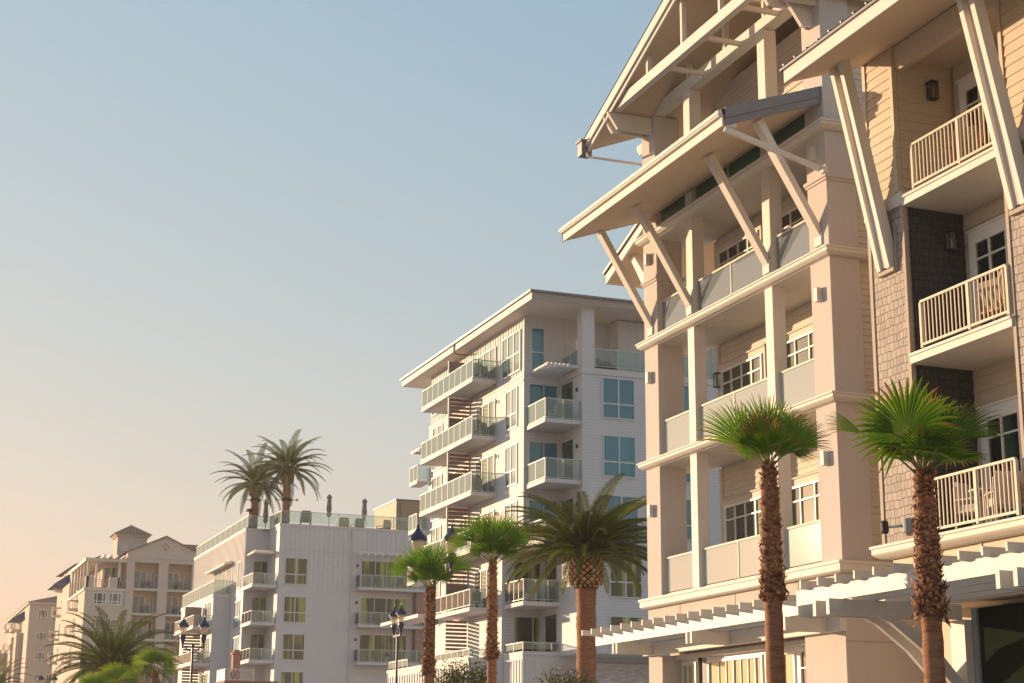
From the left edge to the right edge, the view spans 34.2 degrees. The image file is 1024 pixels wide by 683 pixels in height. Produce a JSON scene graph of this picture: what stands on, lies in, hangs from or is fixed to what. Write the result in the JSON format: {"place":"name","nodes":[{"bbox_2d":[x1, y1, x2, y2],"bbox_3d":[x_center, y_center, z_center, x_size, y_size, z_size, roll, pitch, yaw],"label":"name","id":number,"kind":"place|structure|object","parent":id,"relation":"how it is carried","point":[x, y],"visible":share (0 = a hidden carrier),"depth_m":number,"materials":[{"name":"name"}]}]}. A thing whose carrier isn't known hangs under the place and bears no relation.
{"place":"outdoors","nodes":[
{"label":"outdoors","id":0,"kind":"place"},
{"bbox_2d":[0,596,56,682],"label":"apartment building","id":1,"kind":"structure","parent":0,"point":[31,625],"depth_m":239.52,"materials":[{"name":"beige paint"}]},
{"bbox_2d":[35,652,44,662],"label":"window","id":2,"kind":"structure","parent":1,"relation":"in","point":[39,656],"depth_m":238.02,"materials":[{"name":"glass"}]},
{"bbox_2d":[36,632,45,642],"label":"window","id":3,"kind":"structure","parent":1,"relation":"in","point":[41,636],"depth_m":238.72,"materials":[{"name":"glass"}]},
{"bbox_2d":[47,525,198,682],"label":"apartment building","id":4,"kind":"structure","parent":0,"point":[136,561],"depth_m":202.91,"materials":[{"name":"beige paint"}]},
{"bbox_2d":[93,592,106,603],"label":"window","id":5,"kind":"structure","parent":4,"relation":"in","point":[99,597],"depth_m":199.46,"materials":[{"name":"glass"}]},
{"bbox_2d":[103,567,121,587],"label":"window","id":6,"kind":"structure","parent":4,"relation":"in","point":[108,571],"depth_m":203.20,"materials":[{"name":"glass"}]},
{"bbox_2d":[108,593,121,604],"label":"window","id":7,"kind":"structure","parent":4,"relation":"in","point":[114,598],"depth_m":200.05,"materials":[{"name":"glass"}]},
{"bbox_2d":[133,595,144,612],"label":"window","id":8,"kind":"structure","parent":4,"relation":"in","point":[137,599],"depth_m":202.30,"materials":[{"name":"glass"}]},
{"bbox_2d":[134,571,146,588],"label":"window","id":9,"kind":"structure","parent":4,"relation":"in","point":[138,574],"depth_m":203.05,"materials":[{"name":"glass"}]},
{"bbox_2d":[165,621,175,639],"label":"balcony door","id":10,"kind":"structure","parent":4,"relation":"in","point":[169,625],"depth_m":202.95,"materials":[{"name":"paint"}]},
{"bbox_2d":[166,597,178,614],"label":"window","id":11,"kind":"structure","parent":4,"relation":"in","point":[170,600],"depth_m":203.74,"materials":[{"name":"glass"}]},
{"bbox_2d":[168,572,179,589],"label":"window","id":12,"kind":"structure","parent":4,"relation":"in","point":[172,576],"depth_m":204.49,"materials":[{"name":"glass"}]},
{"bbox_2d":[215,650,278,682],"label":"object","id":13,"kind":"object","parent":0,"point":[235,669],"visible":1,"depth_m":105.80,"materials":[{"name":"brick"}]},
{"bbox_2d":[173,499,427,682],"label":"apartment building","id":14,"kind":"structure","parent":0,"point":[317,599],"depth_m":141.93,"materials":[{"name":"white paint"}]},
{"bbox_2d":[202,637,208,662],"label":"balcony door","id":15,"kind":"structure","parent":14,"relation":"in","point":[205,651],"depth_m":147.36,"materials":[{"name":"paint"}]},
{"bbox_2d":[204,601,210,624],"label":"balcony door","id":16,"kind":"structure","parent":14,"relation":"in","point":[208,605],"depth_m":148.23,"materials":[{"name":"paint"}]},
{"bbox_2d":[214,570,223,593],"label":"window","id":17,"kind":"structure","parent":14,"relation":"in","point":[219,584],"depth_m":152.67,"materials":[{"name":"paint"}]},
{"bbox_2d":[225,565,232,593],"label":"window","id":18,"kind":"structure","parent":14,"relation":"in","point":[228,578],"depth_m":148.46,"materials":[{"name":"glass"}]},
{"bbox_2d":[233,600,239,628],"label":"window","id":19,"kind":"structure","parent":14,"relation":"in","point":[236,604],"depth_m":144.02,"materials":[{"name":"glass"}]},
{"bbox_2d":[209,442,302,527],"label":"date palm","id":20,"kind":"object","parent":14,"relation":"on","point":[250,490],"visible":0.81,"depth_m":145.94,"materials":[{"name":"green plant"}]},
{"bbox_2d":[249,634,264,659],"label":"balcony door","id":21,"kind":"structure","parent":14,"relation":"in","point":[256,640],"depth_m":141.85,"materials":[{"name":"glass"}]},
{"bbox_2d":[250,597,265,621],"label":"balcony door","id":22,"kind":"structure","parent":14,"relation":"in","point":[257,603],"depth_m":142.65,"materials":[{"name":"glass"}]},
{"bbox_2d":[253,561,267,583],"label":"window","id":23,"kind":"structure","parent":14,"relation":"in","point":[261,567],"depth_m":143.42,"materials":[{"name":"glass"}]},
{"bbox_2d":[262,500,268,530],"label":"folded parasol","id":24,"kind":"object","parent":14,"relation":"on","point":[265,514],"visible":1,"depth_m":144.40,"materials":[{"name":"grey fabric"}]},
{"bbox_2d":[243,429,332,522],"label":"date palm","id":25,"kind":"object","parent":14,"relation":"on","point":[285,473],"visible":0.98,"depth_m":143.47,"materials":[{"name":"green plant"}]},
{"bbox_2d":[280,671,303,682],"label":"window","id":26,"kind":"structure","parent":14,"relation":"in","point":[285,676],"depth_m":138.20,"materials":[{"name":"glass"}]},
{"bbox_2d":[281,633,304,660],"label":"window","id":27,"kind":"structure","parent":14,"relation":"in","point":[293,645],"depth_m":138.80,"materials":[{"name":"glass"}]},
{"bbox_2d":[283,596,305,622],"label":"window","id":28,"kind":"structure","parent":14,"relation":"in","point":[294,607],"depth_m":139.55,"materials":[{"name":"glass"}]},
{"bbox_2d":[284,557,307,584],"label":"window","id":29,"kind":"structure","parent":14,"relation":"in","point":[296,569],"depth_m":140.34,"materials":[{"name":"glass"}]},
{"bbox_2d":[300,510,311,524],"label":"chair","id":30,"kind":"object","parent":14,"relation":"on","point":[306,516],"visible":0.85,"depth_m":143.01,"materials":[{"name":"wicker"}]},
{"bbox_2d":[326,494,331,525],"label":"folded parasol","id":31,"kind":"object","parent":14,"relation":"on","point":[329,504],"visible":0.81,"depth_m":144.86,"materials":[{"name":"grey fabric"}]},
{"bbox_2d":[358,634,406,661],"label":"window","id":32,"kind":"structure","parent":14,"relation":"in","point":[379,642],"depth_m":141.51,"materials":[{"name":"glass"}]},
{"bbox_2d":[359,597,406,624],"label":"window","id":33,"kind":"structure","parent":14,"relation":"in","point":[367,604],"depth_m":142.17,"materials":[{"name":"glass"}]},
{"bbox_2d":[360,560,407,588],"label":"window","id":34,"kind":"structure","parent":14,"relation":"in","point":[368,568],"depth_m":142.93,"materials":[{"name":"glass"}]},
{"bbox_2d":[0,0,661,649],"label":"sky","id":35,"kind":"structure","parent":0,"point":[225,225],"materials":[{"name":"blue"}]},
{"bbox_2d":[389,603,406,682],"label":"street lamp","id":36,"kind":"object","parent":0,"point":[398,615],"visible":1,"depth_m":88.48,"materials":[{"name":"black metal"}]},
{"bbox_2d":[409,522,457,681],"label":"street lamp","id":37,"kind":"object","parent":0,"point":[417,537],"visible":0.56,"depth_m":54.70,"materials":[{"name":"black metal"}]},
{"bbox_2d":[433,650,497,682],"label":"shrub","id":38,"kind":"object","parent":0,"point":[456,677],"visible":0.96,"depth_m":52.80,"materials":[{"name":"green plant"}]},
{"bbox_2d":[380,289,721,682],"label":"apartment building","id":39,"kind":"structure","parent":0,"point":[536,352],"depth_m":91.34,"materials":[{"name":"white paint"}]},
{"bbox_2d":[430,525,441,558],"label":"window","id":40,"kind":"structure","parent":39,"relation":"in","point":[435,533],"depth_m":102.75,"materials":[{"name":"glass"}]},
{"bbox_2d":[431,474,442,521],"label":"window","id":41,"kind":"structure","parent":39,"relation":"in","point":[436,481],"depth_m":103.55,"materials":[{"name":"glass"}]},
{"bbox_2d":[432,423,442,471],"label":"window","id":42,"kind":"structure","parent":39,"relation":"in","point":[435,431],"depth_m":104.33,"materials":[{"name":"paint"}]},
{"bbox_2d":[435,580,440,626],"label":"window","id":43,"kind":"structure","parent":39,"relation":"in","point":[438,586],"depth_m":101.18,"materials":[{"name":"paint"}]},
{"bbox_2d":[469,592,480,606],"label":"chair","id":44,"kind":"object","parent":39,"relation":"on","point":[475,597],"visible":0.74,"depth_m":93.00,"materials":[{"name":"wicker"}]},
{"bbox_2d":[472,478,482,491],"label":"chair","id":45,"kind":"object","parent":39,"relation":"on","point":[477,483],"visible":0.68,"depth_m":94.58,"materials":[{"name":"wicker"}]},
{"bbox_2d":[473,422,486,435],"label":"chair","id":46,"kind":"object","parent":39,"relation":"on","point":[482,428],"visible":0.84,"depth_m":95.30,"materials":[{"name":"wicker"}]},
{"bbox_2d":[474,366,487,378],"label":"chair","id":47,"kind":"object","parent":39,"relation":"on","point":[483,371],"visible":0.73,"depth_m":96.14,"materials":[{"name":"wicker"}]},
{"bbox_2d":[474,568,488,607],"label":"balcony door","id":48,"kind":"structure","parent":39,"relation":"in","point":[480,577],"depth_m":94.21,"materials":[{"name":"paint"}]},
{"bbox_2d":[475,453,494,492],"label":"balcony door","id":49,"kind":"structure","parent":39,"relation":"in","point":[487,464],"depth_m":95.17,"materials":[{"name":"paint"}]},
{"bbox_2d":[476,399,495,435],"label":"balcony door","id":50,"kind":"structure","parent":39,"relation":"in","point":[488,409],"depth_m":95.82,"materials":[{"name":"paint"}]},
{"bbox_2d":[477,346,495,379],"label":"balcony door","id":51,"kind":"structure","parent":39,"relation":"in","point":[490,354],"depth_m":96.59,"materials":[{"name":"paint"}]},
{"bbox_2d":[504,501,516,526],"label":"window","id":52,"kind":"structure","parent":39,"relation":"in","point":[514,503],"depth_m":90.96,"materials":[{"name":"paint"}]},
{"bbox_2d":[501,329,520,379],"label":"window","id":53,"kind":"structure","parent":39,"relation":"in","point":[511,345],"depth_m":93.33,"materials":[{"name":"glass"}]},
{"bbox_2d":[504,443,517,487],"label":"window","id":54,"kind":"structure","parent":39,"relation":"in","point":[511,452],"depth_m":91.63,"materials":[{"name":"glass"}]},
{"bbox_2d":[505,386,517,431],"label":"window","id":55,"kind":"structure","parent":39,"relation":"in","point":[511,396],"depth_m":92.44,"materials":[{"name":"glass"}]},
{"bbox_2d":[513,561,538,602],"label":"window","id":56,"kind":"structure","parent":39,"relation":"in","point":[533,573],"depth_m":91.95,"materials":[{"name":"glass"}]},
{"bbox_2d":[513,616,539,651],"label":"window","id":57,"kind":"structure","parent":39,"relation":"in","point":[525,628],"depth_m":91.19,"materials":[{"name":"glass"}]},
{"bbox_2d":[529,325,545,370],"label":"balcony door","id":58,"kind":"structure","parent":39,"relation":"in","point":[537,334],"depth_m":91.90,"materials":[{"name":"glass"}]},
{"bbox_2d":[528,383,557,425],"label":"window","id":59,"kind":"structure","parent":39,"relation":"in","point":[536,392],"depth_m":91.30,"materials":[{"name":"glass"}]},
{"bbox_2d":[528,441,557,483],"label":"window","id":60,"kind":"structure","parent":39,"relation":"in","point":[537,450],"depth_m":90.50,"materials":[{"name":"glass"}]},
{"bbox_2d":[528,499,557,543],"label":"window","id":61,"kind":"structure","parent":39,"relation":"in","point":[532,503],"depth_m":89.66,"materials":[{"name":"glass"}]},
{"bbox_2d":[544,560,557,601],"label":"window","id":62,"kind":"structure","parent":39,"relation":"in","point":[553,575],"depth_m":90.35,"materials":[{"name":"glass"}]},
{"bbox_2d":[544,613,557,651],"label":"window","id":63,"kind":"structure","parent":39,"relation":"in","point":[550,621],"depth_m":89.84,"materials":[{"name":"glass"}]},
{"bbox_2d":[561,379,573,419],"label":"door","id":64,"kind":"structure","parent":39,"relation":"in","point":[567,389],"depth_m":90.68,"materials":[{"name":"glass"}]},
{"bbox_2d":[561,438,574,479],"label":"door","id":65,"kind":"structure","parent":39,"relation":"in","point":[567,447],"depth_m":89.89,"materials":[{"name":"glass"}]},
{"bbox_2d":[561,497,574,523],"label":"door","id":66,"kind":"structure","parent":39,"relation":"in","point":[572,499],"depth_m":89.16,"materials":[{"name":"metal"}]},
{"bbox_2d":[602,377,634,420],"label":"window","id":67,"kind":"structure","parent":39,"relation":"in","point":[618,395],"depth_m":89.66,"materials":[{"name":"glass"}]},
{"bbox_2d":[602,434,635,478],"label":"window","id":68,"kind":"structure","parent":39,"relation":"in","point":[618,452],"depth_m":88.90,"materials":[{"name":"glass"}]},
{"bbox_2d":[605,495,638,533],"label":"window","id":69,"kind":"structure","parent":39,"relation":"in","point":[615,499],"depth_m":88.32,"materials":[{"name":"glass"}]},
{"bbox_2d":[609,557,641,598],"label":"window","id":70,"kind":"structure","parent":39,"relation":"in","point":[625,588],"depth_m":87.33,"materials":[{"name":"glass"}]},
{"bbox_2d":[609,615,642,647],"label":"window","id":71,"kind":"structure","parent":39,"relation":"in","point":[613,620],"depth_m":86.78,"materials":[{"name":"glass"}]},
{"bbox_2d":[684,385,688,410],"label":"window","id":72,"kind":"structure","parent":39,"relation":"in","point":[686,387],"depth_m":91.19,"materials":[{"name":"glass"}]},
{"bbox_2d":[686,499,691,540],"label":"window","id":73,"kind":"structure","parent":39,"relation":"in","point":[688,501],"depth_m":89.51,"materials":[{"name":"glass"}]},
{"bbox_2d":[548,404,562,418],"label":"chair","id":74,"kind":"object","parent":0,"point":[558,410],"visible":0.84,"depth_m":89.33,"materials":[{"name":"white paint"}]},
{"bbox_2d":[534,660,599,682],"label":"shrub","id":75,"kind":"object","parent":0,"point":[556,679],"visible":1,"depth_m":59.45,"materials":[{"name":"green plant"}]},
{"bbox_2d":[497,473,647,682],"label":"date palm","id":76,"kind":"object","parent":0,"point":[587,547],"visible":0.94,"depth_m":61.56,"materials":[{"name":"green plant"}]},
{"bbox_2d":[558,0,923,682],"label":"apartment building","id":77,"kind":"structure","parent":0,"point":[734,199],"depth_m":38.73,"materials":[{"name":"beige paint"}]},
{"bbox_2d":[681,658,698,682],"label":"window","id":78,"kind":"structure","parent":77,"relation":"in","point":[689,667],"depth_m":40.23,"materials":[{"name":"glass"}]},
{"bbox_2d":[582,595,826,654],"bbox_3d":[4.169,6.515,37.510,1.340,0.660,9.989,6,-15,-20],"label":"pergola","id":79,"kind":"object","parent":77,"relation":"attached to","point":[704,626],"visible":0.88,"depth_m":36.92,"materials":[{"name":"white paint"}]},
{"bbox_2d":[706,650,765,682],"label":"window","id":80,"kind":"structure","parent":77,"relation":"in","point":[749,667],"depth_m":38.03,"materials":[{"name":"paint"}]},
{"bbox_2d":[715,220,762,268],"bbox_3d":[5.698,-1.554,41.698,0.080,2.404,2.372,6,-15,-20],"label":"window","id":81,"kind":"structure","parent":77,"relation":"in","point":[737,245],"depth_m":42.07,"materials":[{"name":"paint"}]},
{"bbox_2d":[721,488,761,542],"bbox_3d":[5.656,4.833,40.074,0.080,2.404,2.372,6,-15,-20],"label":"window","id":82,"kind":"structure","parent":77,"relation":"in","point":[741,512],"depth_m":40.41,"materials":[{"name":"glass"}]},
{"bbox_2d":[717,344,766,396],"bbox_3d":[5.678,1.489,40.924,0.080,2.404,2.372,6,-15,-20],"label":"window","id":83,"kind":"structure","parent":77,"relation":"in","point":[749,367],"depth_m":41.01,"materials":[{"name":"glass"}]},
{"bbox_2d":[784,646,798,682],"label":"window","id":84,"kind":"structure","parent":77,"relation":"in","point":[791,653],"depth_m":35.86,"materials":[{"name":"paint"}]},
{"bbox_2d":[783,80,802,93],"bbox_3d":[6.761,-4.958,39.767,0.080,2.404,2.062,6,-15,-20],"label":"window","id":85,"kind":"structure","parent":77,"relation":"in","point":[799,86],"depth_m":39.88,"materials":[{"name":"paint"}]},
{"bbox_2d":[782,192,807,231],"bbox_3d":[6.743,-2.216,39.069,0.080,2.404,2.062,6,-15,-20],"label":"window","id":86,"kind":"structure","parent":77,"relation":"in","point":[791,215],"depth_m":39.54,"materials":[{"name":"paint"}]},
{"bbox_2d":[786,321,813,368],"bbox_3d":[6.723,0.827,38.295,0.080,2.404,2.062,6,-15,-20],"label":"window","id":87,"kind":"structure","parent":77,"relation":"in","point":[799,341],"depth_m":38.59,"materials":[{"name":"paint"}]},
{"bbox_2d":[798,646,806,682],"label":"window","id":88,"kind":"structure","parent":77,"relation":"in","point":[801,649],"depth_m":35.44,"materials":[{"name":"paint"}]},
{"bbox_2d":[791,470,819,525],"bbox_3d":[6.700,4.171,37.445,0.080,2.404,2.062,6,-15,-20],"label":"window","id":89,"kind":"structure","parent":77,"relation":"in","point":[805,488],"depth_m":37.72,"materials":[{"name":"paint"}]},
{"bbox_2d":[779,0,1023,682],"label":"shingled building","id":90,"kind":"structure","parent":0,"point":[944,238],"depth_m":31.02,"materials":[{"name":"beige wood"}]},
{"bbox_2d":[796,541,1023,682],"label":"pergola","id":91,"kind":"object","parent":90,"relation":"attached to","point":[879,598],"visible":0.88,"depth_m":27.86,"materials":[{"name":"white paint"}]},
{"bbox_2d":[950,125,989,167],"bbox_3d":[8.577,-3.451,31.012,0.590,0.950,0.590,-11,-18,38],"label":"chair","id":92,"kind":"object","parent":90,"relation":"on","point":[966,140],"visible":0.22,"depth_m":30.85,"materials":[{"name":"wicker"}]},
{"bbox_2d":[953,482,999,528],"bbox_3d":[8.297,2.984,29.746,0.590,0.950,0.590,12,-19,-39],"label":"chair","id":93,"kind":"object","parent":90,"relation":"on","point":[969,505],"visible":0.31,"depth_m":29.74,"materials":[{"name":"white paint"}]},
{"bbox_2d":[955,55,998,150],"bbox_3d":[9.260,-4.220,31.109,0.090,2.477,2.856,6,-15,-20],"label":"balcony door","id":94,"kind":"structure","parent":90,"relation":"in","point":[969,96],"depth_m":32.23,"materials":[{"name":"paint"}]},
{"bbox_2d":[968,487,1003,524],"bbox_3d":[8.421,2.985,29.283,0.720,0.739,0.720,6,-15,-20],"label":"table","id":95,"kind":"object","parent":90,"relation":"on","point":[972,493],"visible":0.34,"depth_m":29.11,"materials":[{"name":"white paint"}]},
{"bbox_2d":[965,214,1008,328],"bbox_3d":[9.240,-1.216,30.345,0.090,2.477,2.856,6,-15,-20],"label":"balcony door","id":96,"kind":"structure","parent":90,"relation":"in","point":[987,242],"depth_m":31.28,"materials":[{"name":"paint"}]},
{"bbox_2d":[977,277,1005,326],"bbox_3d":[8.723,-0.588,29.691,0.590,0.950,0.590,9,-17,-30],"label":"chair","id":97,"kind":"object","parent":90,"relation":"on","point":[989,297],"visible":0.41,"depth_m":29.63,"materials":[{"name":"wood"}]},
{"bbox_2d":[976,395,1023,520],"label":"balcony door","id":98,"kind":"structure","parent":90,"relation":"in","point":[998,448],"depth_m":30.31,"materials":[{"name":"paint"}]},
{"bbox_2d":[978,602,1023,682],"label":"garage door","id":99,"kind":"structure","parent":90,"relation":"in","point":[1001,627],"depth_m":28.08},
{"bbox_2d":[997,269,1008,317],"bbox_3d":[8.832,-0.759,29.015,0.590,0.950,0.590,-2,-14,9],"label":"chair","id":100,"kind":"object","parent":90,"relation":"on","point":[1001,290],"visible":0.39,"depth_m":29.13,"materials":[{"name":"wood"}]},
{"bbox_2d":[984,471,1023,522],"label":"chair","id":101,"kind":"object","parent":90,"relation":"on","point":[1021,476],"visible":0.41,"depth_m":28.70,"materials":[{"name":"white paint"}]},
{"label":"pavement","id":102,"kind":"structure","parent":0,"visible":0},
{"bbox_2d":[0,658,33,682],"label":"date palm","id":103,"kind":"object","parent":102,"relation":"on","point":[3,676],"visible":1,"depth_m":148.89,"materials":[{"name":"green plant"}]},
{"bbox_2d":[74,671,121,682],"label":"fan palm","id":104,"kind":"object","parent":102,"relation":"on","point":[89,678],"visible":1,"depth_m":59.84,"materials":[{"name":"green plant"}]},
{"bbox_2d":[43,606,182,682],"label":"date palm","id":105,"kind":"object","parent":102,"relation":"on","point":[111,651],"visible":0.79,"depth_m":77.55,"materials":[{"name":"green plant"}]},
{"bbox_2d":[93,661,142,682],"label":"fan palm","id":106,"kind":"object","parent":102,"relation":"on","point":[115,671],"visible":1,"depth_m":59.68,"materials":[{"name":"green plant"}]},
{"bbox_2d":[128,646,179,682],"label":"fan palm","id":107,"kind":"object","parent":102,"relation":"on","point":[156,657],"visible":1,"depth_m":59.71,"materials":[{"name":"green plant"}]},
{"bbox_2d":[178,617,209,682],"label":"street lamp","id":108,"kind":"object","parent":102,"relation":"on","point":[183,625],"visible":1,"depth_m":89.61,"materials":[{"name":"black metal"}]},
{"bbox_2d":[383,540,475,682],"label":"fan palm","id":109,"kind":"object","parent":102,"relation":"on","point":[425,565],"visible":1,"depth_m":52.50,"materials":[{"name":"green plant"}]},
{"bbox_2d":[444,510,535,682],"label":"fan palm","id":110,"kind":"object","parent":102,"relation":"on","point":[498,537],"visible":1,"depth_m":47.99,"materials":[{"name":"green plant"}]},
{"bbox_2d":[693,392,832,682],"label":"fan palm","id":111,"kind":"object","parent":102,"relation":"on","point":[759,433],"visible":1,"depth_m":27.89,"materials":[{"name":"green plant"}]},
{"bbox_2d":[823,375,1007,682],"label":"fan palm","id":112,"kind":"object","parent":102,"relation":"on","point":[936,432],"visible":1,"depth_m":23.71,"materials":[{"name":"green plant"}]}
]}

